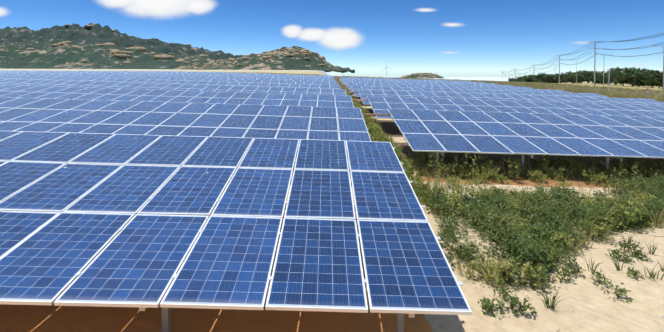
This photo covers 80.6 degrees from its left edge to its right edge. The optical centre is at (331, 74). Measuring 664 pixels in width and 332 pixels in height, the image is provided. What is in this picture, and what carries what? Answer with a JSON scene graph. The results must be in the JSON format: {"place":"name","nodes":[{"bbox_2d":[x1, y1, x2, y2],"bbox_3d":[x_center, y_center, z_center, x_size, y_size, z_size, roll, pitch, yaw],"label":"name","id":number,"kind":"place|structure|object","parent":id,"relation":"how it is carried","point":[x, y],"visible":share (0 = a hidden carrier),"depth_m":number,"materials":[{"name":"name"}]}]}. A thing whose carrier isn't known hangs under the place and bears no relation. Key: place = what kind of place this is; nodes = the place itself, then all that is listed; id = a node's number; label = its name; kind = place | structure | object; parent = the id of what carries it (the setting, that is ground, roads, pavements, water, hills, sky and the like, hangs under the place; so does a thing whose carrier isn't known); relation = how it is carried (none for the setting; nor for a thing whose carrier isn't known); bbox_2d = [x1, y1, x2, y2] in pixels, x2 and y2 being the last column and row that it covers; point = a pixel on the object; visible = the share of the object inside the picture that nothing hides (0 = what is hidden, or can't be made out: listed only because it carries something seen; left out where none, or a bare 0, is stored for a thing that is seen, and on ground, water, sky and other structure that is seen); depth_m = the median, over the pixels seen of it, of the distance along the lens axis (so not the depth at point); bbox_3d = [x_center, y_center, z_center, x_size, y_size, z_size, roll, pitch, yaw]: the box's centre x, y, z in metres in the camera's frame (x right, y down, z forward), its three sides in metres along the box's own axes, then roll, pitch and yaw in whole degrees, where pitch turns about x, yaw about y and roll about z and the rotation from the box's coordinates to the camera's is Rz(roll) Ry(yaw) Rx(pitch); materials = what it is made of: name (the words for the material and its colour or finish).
{"place":"outdoors","nodes":[
{"label":"outdoors","id":0,"kind":"place"},
{"bbox_2d":[0,39,215,68],"bbox_3d":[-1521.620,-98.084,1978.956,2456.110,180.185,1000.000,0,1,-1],"label":"mountain","id":1,"kind":"structure","parent":0,"point":[45,55],"depth_m":1713.45,"materials":[{"name":"green plant"}]},
{"bbox_2d":[0,41,207,63],"bbox_3d":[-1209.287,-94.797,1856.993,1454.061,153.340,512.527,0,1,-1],"label":"mountain rocks","id":2,"kind":"object","parent":1,"relation":"on","point":[116,53],"visible":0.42,"depth_m":1815.31,"materials":[{"name":"grey stone"}]},
{"bbox_2d":[0,23,354,72],"bbox_3d":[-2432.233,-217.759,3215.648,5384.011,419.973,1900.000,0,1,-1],"label":"mountain","id":3,"kind":"structure","parent":0,"point":[79,34],"depth_m":2937.20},
{"bbox_2d":[64,23,190,45],"bbox_3d":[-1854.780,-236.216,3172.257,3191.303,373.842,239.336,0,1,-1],"label":"mountain rocks","id":4,"kind":"object","parent":3,"relation":"on","point":[87,26],"visible":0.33,"depth_m":3199.15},
{"bbox_2d":[183,47,342,71],"bbox_3d":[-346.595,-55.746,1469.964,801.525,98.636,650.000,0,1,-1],"label":"hill","id":5,"kind":"structure","parent":0,"point":[283,61],"depth_m":1245.66,"materials":[{"name":"green plant"}]},
{"bbox_2d":[175,46,328,69],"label":"mountain front rocks","id":6,"kind":"object","parent":5,"relation":"on","point":[304,52],"visible":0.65,"depth_m":1340.14,"materials":[{"name":"grey stone"}]},
{"bbox_2d":[0,69,662,247],"bbox_3d":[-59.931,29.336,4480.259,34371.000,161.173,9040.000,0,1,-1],"label":"ground","id":7,"kind":"structure","parent":0,"point":[388,126],"depth_m":326.57,"materials":[{"name":"beige sand"}]},
{"bbox_2d":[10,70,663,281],"bbox_3d":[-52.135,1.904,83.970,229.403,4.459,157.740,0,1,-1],"label":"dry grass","id":8,"kind":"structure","parent":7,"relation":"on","point":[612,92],"depth_m":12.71,"materials":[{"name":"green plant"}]},
{"bbox_2d":[139,73,621,331],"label":"solar mounting steel","id":9,"kind":"object","parent":7,"relation":"on","point":[166,319],"depth_m":4.54,"materials":[{"name":"grey metal"}]},
{"bbox_2d":[61,71,469,81],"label":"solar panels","id":10,"kind":"object","parent":9,"relation":"on","point":[249,74],"visible":0.25,"depth_m":86.79,"materials":[{"name":"blue glass"}]},
{"bbox_2d":[0,71,663,314],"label":"solar panels","id":11,"kind":"object","parent":9,"relation":"on","point":[224,258],"visible":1,"depth_m":6.58,"materials":[{"name":"blue glass"}]},
{"bbox_2d":[5,76,661,285],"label":"panel clamps","id":12,"kind":"object","parent":11,"relation":"attached to","point":[460,283],"visible":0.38,"depth_m":7.39,"materials":[{"name":"silver metal"}]},
{"bbox_2d":[336,82,390,115],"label":"cable conduits","id":13,"kind":"object","parent":9,"relation":"attached to","point":[364,99],"visible":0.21,"depth_m":24.05,"materials":[{"name":"grey plastic"}]},
{"bbox_2d":[335,80,663,288],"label":"weeds","id":14,"kind":"object","parent":7,"relation":"on","point":[375,132],"visible":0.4,"depth_m":11.10,"materials":[{"name":"green plant"}]},
{"bbox_2d":[520,75,534,82],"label":"tree","id":15,"kind":"object","parent":7,"relation":"on","point":[528,78],"visible":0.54,"depth_m":239.97,"materials":[{"name":"green plant"}]},
{"bbox_2d":[532,73,545,81],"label":"tree","id":16,"kind":"object","parent":7,"relation":"on","point":[536,78],"visible":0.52,"depth_m":232.09,"materials":[{"name":"green plant"}]},
{"bbox_2d":[421,172,663,317],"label":"green shrubs","id":17,"kind":"object","parent":7,"relation":"on","point":[531,249],"visible":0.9,"depth_m":7.61,"materials":[{"name":"green plant"}]},
{"bbox_2d":[539,76,553,82],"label":"tree","id":18,"kind":"object","parent":7,"relation":"on","point":[545,81],"visible":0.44,"depth_m":226.30,"materials":[{"name":"green plant"}]},
{"bbox_2d":[542,74,560,82],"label":"tree","id":19,"kind":"object","parent":7,"relation":"on","point":[549,77],"visible":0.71,"depth_m":222.49,"materials":[{"name":"green plant"}]},
{"bbox_2d":[559,55,562,83],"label":"power pole","id":20,"kind":"object","parent":7,"relation":"on","point":[559,68],"visible":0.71,"depth_m":163.12,"materials":[{"name":"grey concrete"}]},
{"bbox_2d":[552,72,573,82],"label":"tree","id":21,"kind":"object","parent":7,"relation":"on","point":[561,77],"visible":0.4,"depth_m":212.28,"materials":[{"name":"green plant"}]},
{"bbox_2d":[563,74,583,83],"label":"tree","id":22,"kind":"object","parent":7,"relation":"on","point":[570,78],"visible":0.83,"depth_m":197.93,"materials":[{"name":"green plant"}]},
{"bbox_2d":[568,70,586,83],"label":"tree","id":23,"kind":"object","parent":7,"relation":"on","point":[581,72],"visible":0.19,"depth_m":202.26,"materials":[{"name":"green plant"}]},
{"bbox_2d":[496,81,662,95],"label":"dry grass","id":24,"kind":"structure","parent":7,"relation":"on","point":[602,90],"depth_m":49.27,"materials":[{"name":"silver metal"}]},
{"bbox_2d":[580,71,604,83],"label":"tree","id":25,"kind":"object","parent":7,"relation":"on","point":[590,74],"visible":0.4,"depth_m":191.66,"materials":[{"name":"green plant"}]},
{"bbox_2d":[592,42,599,85],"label":"power pole","id":26,"kind":"object","parent":7,"relation":"on","point":[594,61],"visible":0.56,"depth_m":112.92,"materials":[{"name":"grey concrete"}]},
{"bbox_2d":[504,33,663,75],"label":"power lines","id":27,"kind":"object","parent":26,"relation":"attached to","point":[603,54],"visible":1,"depth_m":101.50,"materials":[{"name":"grey metal"}]},
{"bbox_2d":[589,75,606,84],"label":"tree","id":28,"kind":"object","parent":7,"relation":"on","point":[598,81],"visible":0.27,"depth_m":187.78,"materials":[{"name":"green plant"}]},
{"bbox_2d":[598,72,616,84],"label":"tree","id":29,"kind":"object","parent":7,"relation":"on","point":[605,78],"visible":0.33,"depth_m":182.44,"materials":[{"name":"green plant"}]},
{"bbox_2d":[606,67,648,85],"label":"tree","id":30,"kind":"object","parent":7,"relation":"on","point":[615,76],"visible":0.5,"depth_m":165.20,"materials":[{"name":"green plant"}]},
{"bbox_2d":[620,72,644,86],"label":"tree","id":31,"kind":"object","parent":7,"relation":"on","point":[629,76],"visible":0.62,"depth_m":157.78,"materials":[{"name":"green plant"}]},
{"bbox_2d":[617,68,655,86],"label":"tree","id":32,"kind":"object","parent":7,"relation":"on","point":[630,70],"visible":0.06,"depth_m":161.69,"materials":[{"name":"green plant"}]},
{"bbox_2d":[630,70,662,87],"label":"tree","id":33,"kind":"object","parent":7,"relation":"on","point":[639,73],"visible":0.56,"depth_m":154.48,"materials":[{"name":"green plant"}]},
{"bbox_2d":[641,73,662,87],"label":"tree","id":34,"kind":"object","parent":7,"relation":"on","point":[658,78],"visible":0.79,"depth_m":148.63,"materials":[{"name":"green plant"}]},
{"bbox_2d":[649,45,663,90],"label":"utility pole","id":35,"kind":"object","parent":7,"relation":"on","point":[663,64],"visible":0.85,"depth_m":70.75,"materials":[{"name":"grey concrete"}]},
{"bbox_2d":[0,137,663,331],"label":"sand ground","id":36,"kind":"structure","parent":0,"point":[642,311],"depth_m":5.15,"materials":[{"name":"beige sand"}]},
{"bbox_2d":[436,184,663,331],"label":"sand pebbles","id":37,"kind":"object","parent":36,"relation":"on","point":[572,311],"visible":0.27,"depth_m":5.94,"materials":[{"name":"beige stone"}]},
{"bbox_2d":[0,0,663,76],"label":"sky","id":38,"kind":"structure","parent":0,"point":[444,38],"materials":[{"name":"blue"}]},
{"bbox_2d":[399,73,443,77],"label":"hill","id":39,"kind":"structure","parent":0,"point":[420,76],"depth_m":1950.96,"materials":[{"name":"green plant"}]},
{"bbox_2d":[402,73,437,77],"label":"outcrop rocks","id":40,"kind":"object","parent":39,"relation":"on","point":[429,75],"visible":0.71,"depth_m":1991.33,"materials":[{"name":"grey stone"}]}
]}

